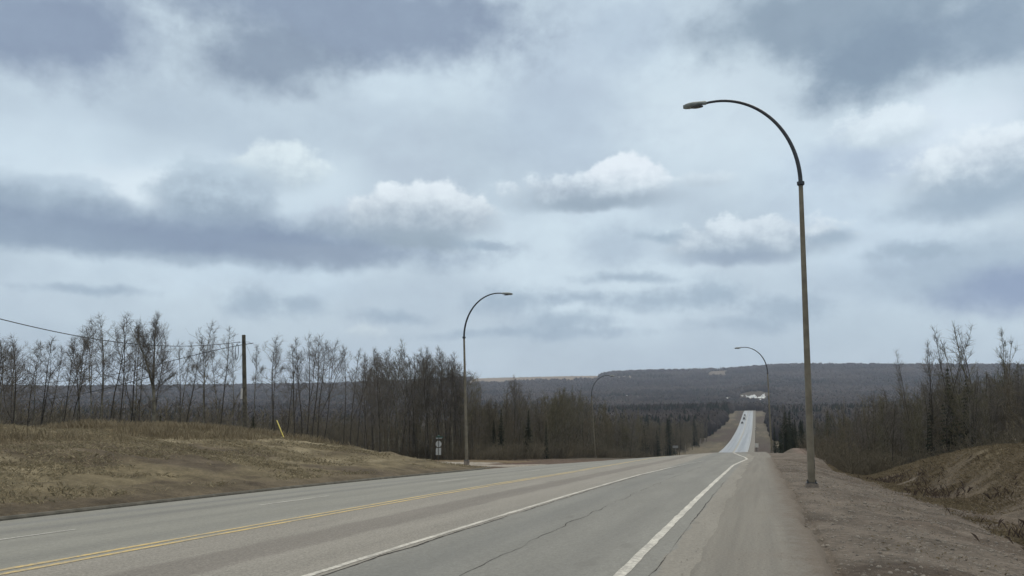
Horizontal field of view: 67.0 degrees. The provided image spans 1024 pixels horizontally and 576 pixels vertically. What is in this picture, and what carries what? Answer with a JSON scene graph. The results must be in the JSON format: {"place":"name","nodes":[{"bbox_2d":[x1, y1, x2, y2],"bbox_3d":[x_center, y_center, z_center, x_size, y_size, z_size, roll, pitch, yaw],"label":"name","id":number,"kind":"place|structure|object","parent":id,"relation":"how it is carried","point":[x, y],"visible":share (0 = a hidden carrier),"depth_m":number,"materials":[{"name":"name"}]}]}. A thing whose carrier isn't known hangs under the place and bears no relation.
{"place":"outdoors","nodes":[
{"label":"outdoors","id":0,"kind":"place"},
{"bbox_2d":[0,370,1023,575],"bbox_3d":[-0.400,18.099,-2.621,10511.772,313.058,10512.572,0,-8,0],"label":"ground","id":1,"kind":"structure","parent":0,"point":[194,469],"depth_m":23.40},
{"bbox_2d":[0,345,32,424],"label":"bare aspen","id":2,"kind":"object","parent":1,"relation":"on","point":[11,389],"visible":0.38,"depth_m":73.77,"materials":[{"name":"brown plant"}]},
{"bbox_2d":[0,336,35,412],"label":"bare aspen","id":3,"kind":"object","parent":1,"relation":"on","point":[5,358],"visible":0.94,"depth_m":65.36,"materials":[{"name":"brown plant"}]},
{"bbox_2d":[0,341,38,424],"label":"bare aspen","id":4,"kind":"object","parent":1,"relation":"on","point":[14,384],"visible":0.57,"depth_m":71.73,"materials":[{"name":"grey plant"}]},
{"bbox_2d":[0,335,43,424],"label":"bare aspen","id":5,"kind":"object","parent":1,"relation":"on","point":[14,400],"visible":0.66,"depth_m":67.85,"materials":[{"name":"grey plant"}]},
{"bbox_2d":[0,344,49,423],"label":"bare aspen","id":6,"kind":"object","parent":1,"relation":"on","point":[12,387],"visible":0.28,"depth_m":79.25,"materials":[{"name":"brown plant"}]},
{"bbox_2d":[0,341,53,426],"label":"bare aspen","id":7,"kind":"object","parent":1,"relation":"on","point":[27,370],"visible":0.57,"depth_m":69.62,"materials":[{"name":"grey plant"}]},
{"bbox_2d":[21,341,48,425],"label":"bare aspen","id":8,"kind":"object","parent":1,"relation":"on","point":[35,386],"visible":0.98,"depth_m":65.13,"materials":[{"name":"grey plant"}]},
{"bbox_2d":[19,337,69,425],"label":"bare aspen","id":9,"kind":"object","parent":1,"relation":"on","point":[43,407],"visible":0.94,"depth_m":66.18,"materials":[{"name":"grey plant"}]},
{"bbox_2d":[60,336,84,422],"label":"bare aspen","id":10,"kind":"object","parent":1,"relation":"on","point":[70,353],"visible":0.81,"depth_m":65.04,"materials":[{"name":"grey plant"}]},
{"bbox_2d":[56,333,101,420],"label":"bare aspen","id":11,"kind":"object","parent":1,"relation":"on","point":[81,377],"visible":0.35,"depth_m":68.89,"materials":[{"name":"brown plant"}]},
{"bbox_2d":[64,329,94,420],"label":"bare aspen","id":12,"kind":"object","parent":1,"relation":"on","point":[83,377],"visible":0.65,"depth_m":65.48,"materials":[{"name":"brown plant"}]},
{"bbox_2d":[63,314,120,419],"bbox_3d":[-34.842,8.319,63.354,5.370,12.500,4.496,-4,-9,26],"label":"bare aspen","id":13,"kind":"object","parent":1,"relation":"on","point":[86,342],"visible":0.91,"depth_m":63.31,"materials":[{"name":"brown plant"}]},
{"bbox_2d":[75,315,133,421],"bbox_3d":[-34.403,8.442,65.035,4.999,13.233,3.695,2,-8,-13],"label":"bare aspen","id":14,"kind":"object","parent":1,"relation":"on","point":[102,393],"visible":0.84,"depth_m":64.98,"materials":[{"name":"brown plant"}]},
{"bbox_2d":[94,311,141,418],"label":"bare aspen","id":15,"kind":"object","parent":1,"relation":"on","point":[119,373],"visible":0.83,"depth_m":66.61,"materials":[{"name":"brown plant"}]},
{"bbox_2d":[113,320,140,422],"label":"bare aspen","id":16,"kind":"object","parent":1,"relation":"on","point":[126,339],"visible":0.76,"depth_m":67.38,"materials":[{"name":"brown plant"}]},
{"bbox_2d":[104,323,158,420],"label":"bare aspen","id":17,"kind":"object","parent":1,"relation":"on","point":[136,389],"visible":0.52,"depth_m":69.68,"materials":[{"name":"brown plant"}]},
{"bbox_2d":[126,329,151,421],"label":"bare aspen","id":18,"kind":"object","parent":1,"relation":"on","point":[137,374],"visible":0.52,"depth_m":68.72,"materials":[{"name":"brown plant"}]},
{"bbox_2d":[120,311,183,421],"bbox_3d":[-29.084,7.820,62.593,5.295,12.563,5.276,1,-8,-9],"label":"bare poplar","id":19,"kind":"object","parent":1,"relation":"on","point":[153,374],"visible":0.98,"depth_m":62.49,"materials":[{"name":"brown plant"}]},
{"bbox_2d":[170,341,190,423],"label":"bare aspen","id":20,"kind":"object","parent":1,"relation":"on","point":[179,384],"visible":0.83,"depth_m":74.70,"materials":[{"name":"grey plant"}]},
{"bbox_2d":[0,418,365,448],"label":"tall dry grass","id":21,"kind":"structure","parent":1,"relation":"on","point":[158,426],"depth_m":39.75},
{"bbox_2d":[178,340,198,421],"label":"bare aspen","id":22,"kind":"object","parent":1,"relation":"on","point":[192,366],"visible":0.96,"depth_m":65.35,"materials":[{"name":"grey plant"}]},
{"bbox_2d":[181,335,212,422],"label":"bare aspen","id":23,"kind":"object","parent":1,"relation":"on","point":[193,381],"visible":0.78,"depth_m":70.24,"materials":[{"name":"grey plant"}]},
{"bbox_2d":[179,321,224,423],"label":"bare aspen","id":24,"kind":"object","parent":1,"relation":"on","point":[212,343],"visible":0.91,"depth_m":67.31,"materials":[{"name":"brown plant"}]},
{"bbox_2d":[202,344,228,424],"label":"bare aspen","id":25,"kind":"object","parent":1,"relation":"on","point":[214,388],"visible":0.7,"depth_m":74.05,"materials":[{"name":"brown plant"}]},
{"bbox_2d":[205,326,241,423],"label":"bare aspen","id":26,"kind":"object","parent":1,"relation":"on","point":[226,371],"visible":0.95,"depth_m":66.21,"materials":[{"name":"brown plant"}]},
{"bbox_2d":[235,335,247,427],"bbox_3d":[-20.770,8.238,59.417,1.398,9.299,0.421,0,-8,0],"label":"utility pole","id":27,"kind":"object","parent":1,"relation":"on","point":[243,397],"visible":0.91,"depth_m":59.46,"materials":[{"name":"brown wood"}]},
{"bbox_2d":[25,410,462,457],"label":"undergrowth","id":28,"kind":"object","parent":1,"relation":"on","point":[402,453],"visible":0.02,"depth_m":103.77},
{"bbox_2d":[0,424,489,505],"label":"dry grass","id":29,"kind":"structure","parent":1,"relation":"on","point":[148,441],"depth_m":29.86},
{"bbox_2d":[251,344,266,427],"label":"bare aspen","id":30,"kind":"object","parent":1,"relation":"on","point":[255,378],"visible":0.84,"depth_m":70.90,"materials":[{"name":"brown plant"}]},
{"bbox_2d":[250,335,297,430],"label":"bare aspen","id":31,"kind":"object","parent":1,"relation":"on","point":[272,373],"visible":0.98,"depth_m":65.09,"materials":[{"name":"grey plant"}]},
{"bbox_2d":[270,352,306,434],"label":"bare aspen","id":32,"kind":"object","parent":1,"relation":"on","point":[297,355],"visible":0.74,"depth_m":71.04,"materials":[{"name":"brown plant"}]},
{"bbox_2d":[277,344,316,434],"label":"bare aspen","id":33,"kind":"object","parent":1,"relation":"on","point":[289,389],"visible":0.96,"depth_m":69.82,"materials":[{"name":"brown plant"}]},
{"bbox_2d":[285,336,309,436],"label":"bare aspen","id":34,"kind":"object","parent":1,"relation":"on","point":[302,427],"visible":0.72,"depth_m":71.80,"materials":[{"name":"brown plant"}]},
{"bbox_2d":[290,332,330,434],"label":"bare aspen","id":35,"kind":"object","parent":1,"relation":"on","point":[314,354],"visible":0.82,"depth_m":70.56,"materials":[{"name":"grey plant"}]},
{"bbox_2d":[296,332,338,439],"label":"bare aspen","id":36,"kind":"object","parent":1,"relation":"on","point":[314,416],"visible":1,"depth_m":67.54,"materials":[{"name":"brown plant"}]},
{"bbox_2d":[298,340,348,437],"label":"bare aspen","id":37,"kind":"object","parent":1,"relation":"on","point":[322,377],"visible":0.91,"depth_m":69.05,"materials":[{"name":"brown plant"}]},
{"bbox_2d":[309,340,359,440],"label":"bare aspen","id":38,"kind":"object","parent":1,"relation":"on","point":[331,363],"visible":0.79,"depth_m":70.83,"materials":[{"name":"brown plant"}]},
{"bbox_2d":[333,343,358,442],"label":"bare aspen","id":39,"kind":"object","parent":1,"relation":"on","point":[344,371],"visible":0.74,"depth_m":75.60,"materials":[{"name":"grey plant"}]},
{"bbox_2d":[341,348,375,443],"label":"bare aspen","id":40,"kind":"object","parent":1,"relation":"on","point":[357,373],"visible":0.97,"depth_m":73.78,"materials":[{"name":"grey plant"}]},
{"bbox_2d":[348,366,375,448],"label":"bare tree","id":41,"kind":"object","parent":1,"relation":"on","point":[362,431],"visible":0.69,"depth_m":99.63,"materials":[{"name":"brown plant"}]},
{"bbox_2d":[351,352,375,446],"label":"bare aspen","id":42,"kind":"object","parent":1,"relation":"on","point":[363,378],"visible":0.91,"depth_m":77.94,"materials":[{"name":"grey plant"}]},
{"bbox_2d":[344,361,386,448],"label":"bare tree","id":43,"kind":"object","parent":1,"relation":"on","point":[364,406],"visible":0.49,"depth_m":101.23,"materials":[{"name":"brown plant"}]},
{"bbox_2d":[0,411,753,575],"bbox_3d":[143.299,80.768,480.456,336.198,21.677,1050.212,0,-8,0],"label":"highway","id":44,"kind":"structure","parent":1,"relation":"on","point":[612,537],"depth_m":13.64,"materials":[{"name":"asphalt"}]},
{"bbox_2d":[0,467,490,520],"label":"kerb","id":45,"kind":"structure","parent":44,"relation":"on","point":[31,515],"depth_m":20.06,"materials":[{"name":"concrete"}]},
{"bbox_2d":[0,415,747,574],"bbox_3d":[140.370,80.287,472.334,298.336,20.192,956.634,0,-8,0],"label":"line","id":46,"kind":"object","parent":44,"relation":"on","point":[240,530],"visible":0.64,"depth_m":12.55,"materials":[{"name":"yellow paint"}]},
{"bbox_2d":[0,414,747,570],"bbox_3d":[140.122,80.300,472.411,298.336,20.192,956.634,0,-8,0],"label":"line","id":47,"kind":"object","parent":44,"relation":"on","point":[238,527],"visible":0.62,"depth_m":12.82,"materials":[{"name":"yellow paint"}]},
{"bbox_2d":[302,468,667,575],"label":"lane line","id":48,"kind":"object","parent":44,"relation":"on","point":[357,559],"visible":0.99,"depth_m":12.22,"materials":[{"name":"white paint"}]},
{"bbox_2d":[613,412,752,575],"bbox_3d":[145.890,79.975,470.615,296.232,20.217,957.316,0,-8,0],"label":"edge line","id":49,"kind":"object","parent":44,"relation":"on","point":[630,564],"visible":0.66,"depth_m":12.39,"materials":[{"name":"white paint"}]},
{"bbox_2d":[358,349,398,451],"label":"bare tree","id":50,"kind":"object","parent":1,"relation":"on","point":[376,375],"visible":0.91,"depth_m":91.57,"materials":[{"name":"brown plant"}]},
{"bbox_2d":[363,352,393,441],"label":"bare tree","id":51,"kind":"object","parent":1,"relation":"on","point":[378,395],"visible":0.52,"depth_m":98.03,"materials":[{"name":"brown plant"}]},
{"bbox_2d":[370,348,407,451],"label":"bare tree","id":52,"kind":"object","parent":1,"relation":"on","point":[395,400],"visible":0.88,"depth_m":92.78,"materials":[{"name":"brown plant"}]},
{"bbox_2d":[379,352,402,454],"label":"bare tree","id":53,"kind":"object","parent":1,"relation":"on","point":[386,368],"visible":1,"depth_m":91.50,"materials":[{"name":"brown plant"}]},
{"bbox_2d":[376,340,410,452],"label":"bare tree","id":54,"kind":"object","parent":1,"relation":"on","point":[400,350],"visible":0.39,"depth_m":110.34,"materials":[{"name":"brown plant"}]},
{"bbox_2d":[386,363,418,446],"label":"bare tree","id":55,"kind":"object","parent":1,"relation":"on","point":[404,413],"visible":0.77,"depth_m":94.72,"materials":[{"name":"brown plant"}]},
{"bbox_2d":[392,348,418,455],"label":"bare tree","id":56,"kind":"object","parent":1,"relation":"on","point":[406,437],"visible":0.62,"depth_m":98.46,"materials":[{"name":"brown plant"}]},
{"bbox_2d":[391,354,419,451],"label":"bare tree","id":57,"kind":"object","parent":1,"relation":"on","point":[413,429],"visible":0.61,"depth_m":101.12,"materials":[{"name":"brown plant"}]},
{"bbox_2d":[409,363,431,457],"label":"bare tree","id":58,"kind":"object","parent":1,"relation":"on","point":[420,408],"visible":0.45,"depth_m":98.93,"materials":[{"name":"brown plant"}]},
{"bbox_2d":[405,346,445,458],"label":"bare tree","id":59,"kind":"object","parent":1,"relation":"on","point":[427,377],"visible":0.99,"depth_m":95.14,"materials":[{"name":"brown plant"}]},
{"bbox_2d":[406,352,452,458],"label":"bare tree","id":60,"kind":"object","parent":1,"relation":"on","point":[435,384],"visible":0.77,"depth_m":97.17,"materials":[{"name":"brown plant"}]},
{"bbox_2d":[416,346,453,459],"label":"bare tree","id":61,"kind":"object","parent":1,"relation":"on","point":[438,416],"visible":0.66,"depth_m":98.21,"materials":[{"name":"brown plant"}]},
{"bbox_2d":[431,368,454,459],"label":"bare tree","id":62,"kind":"object","parent":1,"relation":"on","point":[441,404],"visible":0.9,"depth_m":96.89,"materials":[{"name":"brown plant"}]},
{"bbox_2d":[426,346,460,449],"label":"bare tree","id":63,"kind":"object","parent":1,"relation":"on","point":[445,392],"visible":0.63,"depth_m":101.71,"materials":[{"name":"brown plant"}]},
{"bbox_2d":[437,353,467,450],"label":"bare tree","id":64,"kind":"object","parent":1,"relation":"on","point":[454,362],"visible":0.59,"depth_m":102.55,"materials":[{"name":"brown plant"}]},
{"bbox_2d":[442,363,481,453],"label":"bare tree","id":65,"kind":"object","parent":1,"relation":"on","point":[459,389],"visible":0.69,"depth_m":102.14,"materials":[{"name":"brown plant"}]},
{"bbox_2d":[0,391,926,449],"bbox_3d":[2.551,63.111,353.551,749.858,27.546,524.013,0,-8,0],"label":"slope wood","id":66,"kind":"object","parent":1,"relation":"on","point":[55,417],"visible":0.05,"depth_m":140.71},
{"bbox_2d":[1,401,937,440],"bbox_3d":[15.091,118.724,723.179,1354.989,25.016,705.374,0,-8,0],"label":"valley wood","id":67,"kind":"object","parent":1,"relation":"on","point":[719,418],"visible":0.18,"depth_m":687.57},
{"bbox_2d":[458,370,482,439],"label":"bare tree","id":68,"kind":"object","parent":1,"relation":"on","point":[471,412],"visible":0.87,"depth_m":92.45,"materials":[{"name":"brown plant"}]},
{"bbox_2d":[460,384,484,452],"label":"bare tree","id":69,"kind":"object","parent":1,"relation":"on","point":[473,413],"visible":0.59,"depth_m":94.62,"materials":[{"name":"brown plant"}]},
{"bbox_2d":[24,401,925,434],"bbox_3d":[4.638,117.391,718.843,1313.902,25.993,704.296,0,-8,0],"label":"valley spruces","id":70,"kind":"object","parent":1,"relation":"on","point":[725,407],"visible":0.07,"depth_m":802.20,"materials":[{"name":"green"}]},
{"bbox_2d":[254,380,708,457],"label":"wood","id":71,"kind":"object","parent":1,"relation":"on","point":[687,436],"visible":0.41,"depth_m":140.41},
{"bbox_2d":[462,292,512,464],"bbox_3d":[-1.874,6.990,58.121,4.015,13.345,0.430,-3,-9,17],"label":"street lamp","id":72,"kind":"object","parent":1,"relation":"on","point":[466,461],"visible":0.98,"depth_m":58.46,"materials":[{"name":"metal"}]},
{"bbox_2d":[0,362,1023,409],"bbox_3d":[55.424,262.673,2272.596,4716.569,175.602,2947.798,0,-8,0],"label":"hillside wood","id":73,"kind":"object","parent":1,"relation":"on","point":[667,388],"visible":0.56,"depth_m":2198.78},
{"bbox_2d":[502,374,524,443],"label":"bare tree","id":74,"kind":"object","parent":1,"relation":"on","point":[514,396],"visible":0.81,"depth_m":98.73,"materials":[{"name":"brown plant"}]},
{"bbox_2d":[10,362,1021,405],"bbox_3d":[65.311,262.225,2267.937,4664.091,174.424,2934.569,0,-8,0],"label":"hillside spruces","id":75,"kind":"object","parent":1,"relation":"on","point":[726,377],"visible":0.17,"depth_m":2249.41,"materials":[{"name":"green"}]},
{"bbox_2d":[536,391,570,446],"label":"roadside tree","id":76,"kind":"object","parent":1,"relation":"on","point":[553,413],"visible":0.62,"depth_m":112.68,"materials":[{"name":"brown plant"}]},
{"bbox_2d":[544,395,568,445],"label":"roadside tree","id":77,"kind":"object","parent":1,"relation":"on","point":[555,410],"visible":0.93,"depth_m":109.54,"materials":[{"name":"brown plant"}]},
{"bbox_2d":[568,390,588,457],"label":"bare tree","id":78,"kind":"object","parent":1,"relation":"on","point":[579,406],"visible":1,"depth_m":110.43,"materials":[{"name":"brown plant"}]},
{"bbox_2d":[570,390,602,456],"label":"roadside tree","id":79,"kind":"object","parent":1,"relation":"on","point":[581,429],"visible":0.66,"depth_m":126.57,"materials":[{"name":"brown plant"}]},
{"bbox_2d":[395,389,1023,474],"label":"undergrowth","id":80,"kind":"object","parent":1,"relation":"on","point":[840,456],"visible":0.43,"depth_m":85.40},
{"bbox_2d":[683,100,818,487],"bbox_3d":[8.192,0.193,26.765,4.015,14.265,0.430,-3,-9,17],"label":"street lamp","id":81,"kind":"object","parent":1,"relation":"on","point":[811,482],"visible":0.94,"depth_m":26.11,"materials":[{"name":"metal"}]},
{"bbox_2d":[734,347,773,452],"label":"street lamp","id":82,"kind":"object","parent":1,"relation":"on","point":[771,450],"visible":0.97,"depth_m":96.92,"materials":[{"name":"metal"}]},
{"bbox_2d":[690,411,832,575],"bbox_3d":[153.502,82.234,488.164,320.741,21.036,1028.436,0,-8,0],"label":"gravel shoulder","id":83,"kind":"object","parent":1,"relation":"on","point":[769,511],"visible":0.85,"depth_m":12.46},
{"bbox_2d":[779,416,791,452],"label":"roadside spruce","id":84,"kind":"object","parent":1,"relation":"on","point":[785,437],"visible":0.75,"depth_m":133.93,"materials":[{"name":"green plant"}]},
{"bbox_2d":[866,395,907,457],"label":"tree","id":85,"kind":"object","parent":1,"relation":"on","point":[895,424],"visible":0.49,"depth_m":74.37,"materials":[{"name":"brown plant"}]},
{"bbox_2d":[868,395,912,463],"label":"tree","id":86,"kind":"object","parent":1,"relation":"on","point":[888,425],"visible":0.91,"depth_m":62.25,"materials":[{"name":"brown plant"}]},
{"bbox_2d":[777,463,1023,575],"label":"stones","id":87,"kind":"object","parent":1,"relation":"on","point":[916,549],"visible":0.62,"depth_m":15.33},
{"bbox_2d":[797,376,1009,460],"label":"wood","id":88,"kind":"object","parent":1,"relation":"on","point":[873,406],"visible":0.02,"depth_m":72.79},
{"bbox_2d":[890,350,917,459],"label":"bare tree","id":89,"kind":"object","parent":1,"relation":"on","point":[904,394],"visible":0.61,"depth_m":66.09,"materials":[{"name":"brown plant"}]},
{"bbox_2d":[787,460,1023,575],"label":"ditch grass","id":90,"kind":"structure","parent":1,"relation":"on","point":[907,534],"depth_m":15.34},
{"bbox_2d":[895,386,920,461],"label":"tree","id":91,"kind":"object","parent":1,"relation":"on","point":[904,422],"visible":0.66,"depth_m":62.86,"materials":[{"name":"brown plant"}]},
{"bbox_2d":[899,393,941,452],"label":"tree","id":92,"kind":"object","parent":1,"relation":"on","point":[918,418],"visible":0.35,"depth_m":71.96,"materials":[{"name":"brown plant"}]},
{"bbox_2d":[825,442,1023,547],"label":"matted grass","id":93,"kind":"structure","parent":1,"relation":"on","point":[964,504],"depth_m":29.84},
{"bbox_2d":[913,339,944,454],"bbox_3d":[34.117,10.081,62.896,3.105,12.135,3.119,3,-9,-22],"label":"bare tree","id":94,"kind":"object","parent":1,"relation":"on","point":[930,374],"visible":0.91,"depth_m":63.19,"materials":[{"name":"brown plant"}]},
{"bbox_2d":[924,388,938,457],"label":"spruce","id":95,"kind":"object","parent":1,"relation":"on","point":[929,445],"visible":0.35,"depth_m":68.75,"materials":[{"name":"green plant"}]},
{"bbox_2d":[847,446,1023,549],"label":"ditch weeds","id":96,"kind":"object","parent":1,"relation":"on","point":[935,493],"visible":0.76,"depth_m":29.08,"materials":[{"name":"brown"}]},
{"bbox_2d":[930,326,961,452],"bbox_3d":[35.269,9.599,62.813,2.397,13.550,2.457,9,-11,-43],"label":"bare tree","id":97,"kind":"object","parent":1,"relation":"on","point":[940,362],"visible":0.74,"depth_m":63.33,"materials":[{"name":"brown plant"}]},
{"bbox_2d":[938,367,958,452],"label":"spruce","id":98,"kind":"object","parent":1,"relation":"on","point":[949,431],"visible":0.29,"depth_m":64.85,"materials":[{"name":"green plant"}]},
{"bbox_2d":[928,324,975,455],"bbox_3d":[34.329,9.213,60.660,2.656,13.218,4.158,5,-9,-29],"label":"bare tree","id":99,"kind":"object","parent":1,"relation":"on","point":[951,383],"visible":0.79,"depth_m":60.62,"materials":[{"name":"brown plant"}]},
{"bbox_2d":[933,322,988,447],"bbox_3d":[34.507,9.095,59.356,3.695,13.083,4.646,5,-9,-28],"label":"bare tree","id":100,"kind":"object","parent":1,"relation":"on","point":[967,398],"visible":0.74,"depth_m":59.17,"materials":[{"name":"brown plant"}]},
{"bbox_2d":[957,372,977,449],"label":"spruce","id":101,"kind":"object","parent":1,"relation":"on","point":[966,432],"visible":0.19,"depth_m":63.10,"materials":[{"name":"green plant"}]},
{"bbox_2d":[953,325,988,445],"bbox_3d":[36.922,9.763,61.928,3.064,13.817,2.927,-7,-11,41],"label":"bare tree","id":102,"kind":"object","parent":1,"relation":"on","point":[967,377],"visible":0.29,"depth_m":62.36,"materials":[{"name":"brown plant"}]},
{"bbox_2d":[961,367,986,445],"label":"tree","id":103,"kind":"object","parent":1,"relation":"on","point":[973,408],"visible":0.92,"depth_m":51.83,"materials":[{"name":"brown plant"}]},
{"bbox_2d":[988,326,1020,429],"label":"bare tree","id":104,"kind":"object","parent":1,"relation":"on","point":[1004,350],"visible":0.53,"depth_m":59.47,"materials":[{"name":"brown plant"}]},
{"bbox_2d":[986,362,1023,441],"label":"tree","id":105,"kind":"object","parent":1,"relation":"on","point":[1014,382],"visible":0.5,"depth_m":54.63,"materials":[{"name":"brown plant"}]},
{"bbox_2d":[996,378,1023,438],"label":"tree","id":106,"kind":"object","parent":1,"relation":"on","point":[1011,408],"visible":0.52,"depth_m":52.30,"materials":[{"name":"brown plant"}]},
{"bbox_2d":[0,0,1023,385],"label":"sky","id":107,"kind":"structure","parent":0,"point":[362,174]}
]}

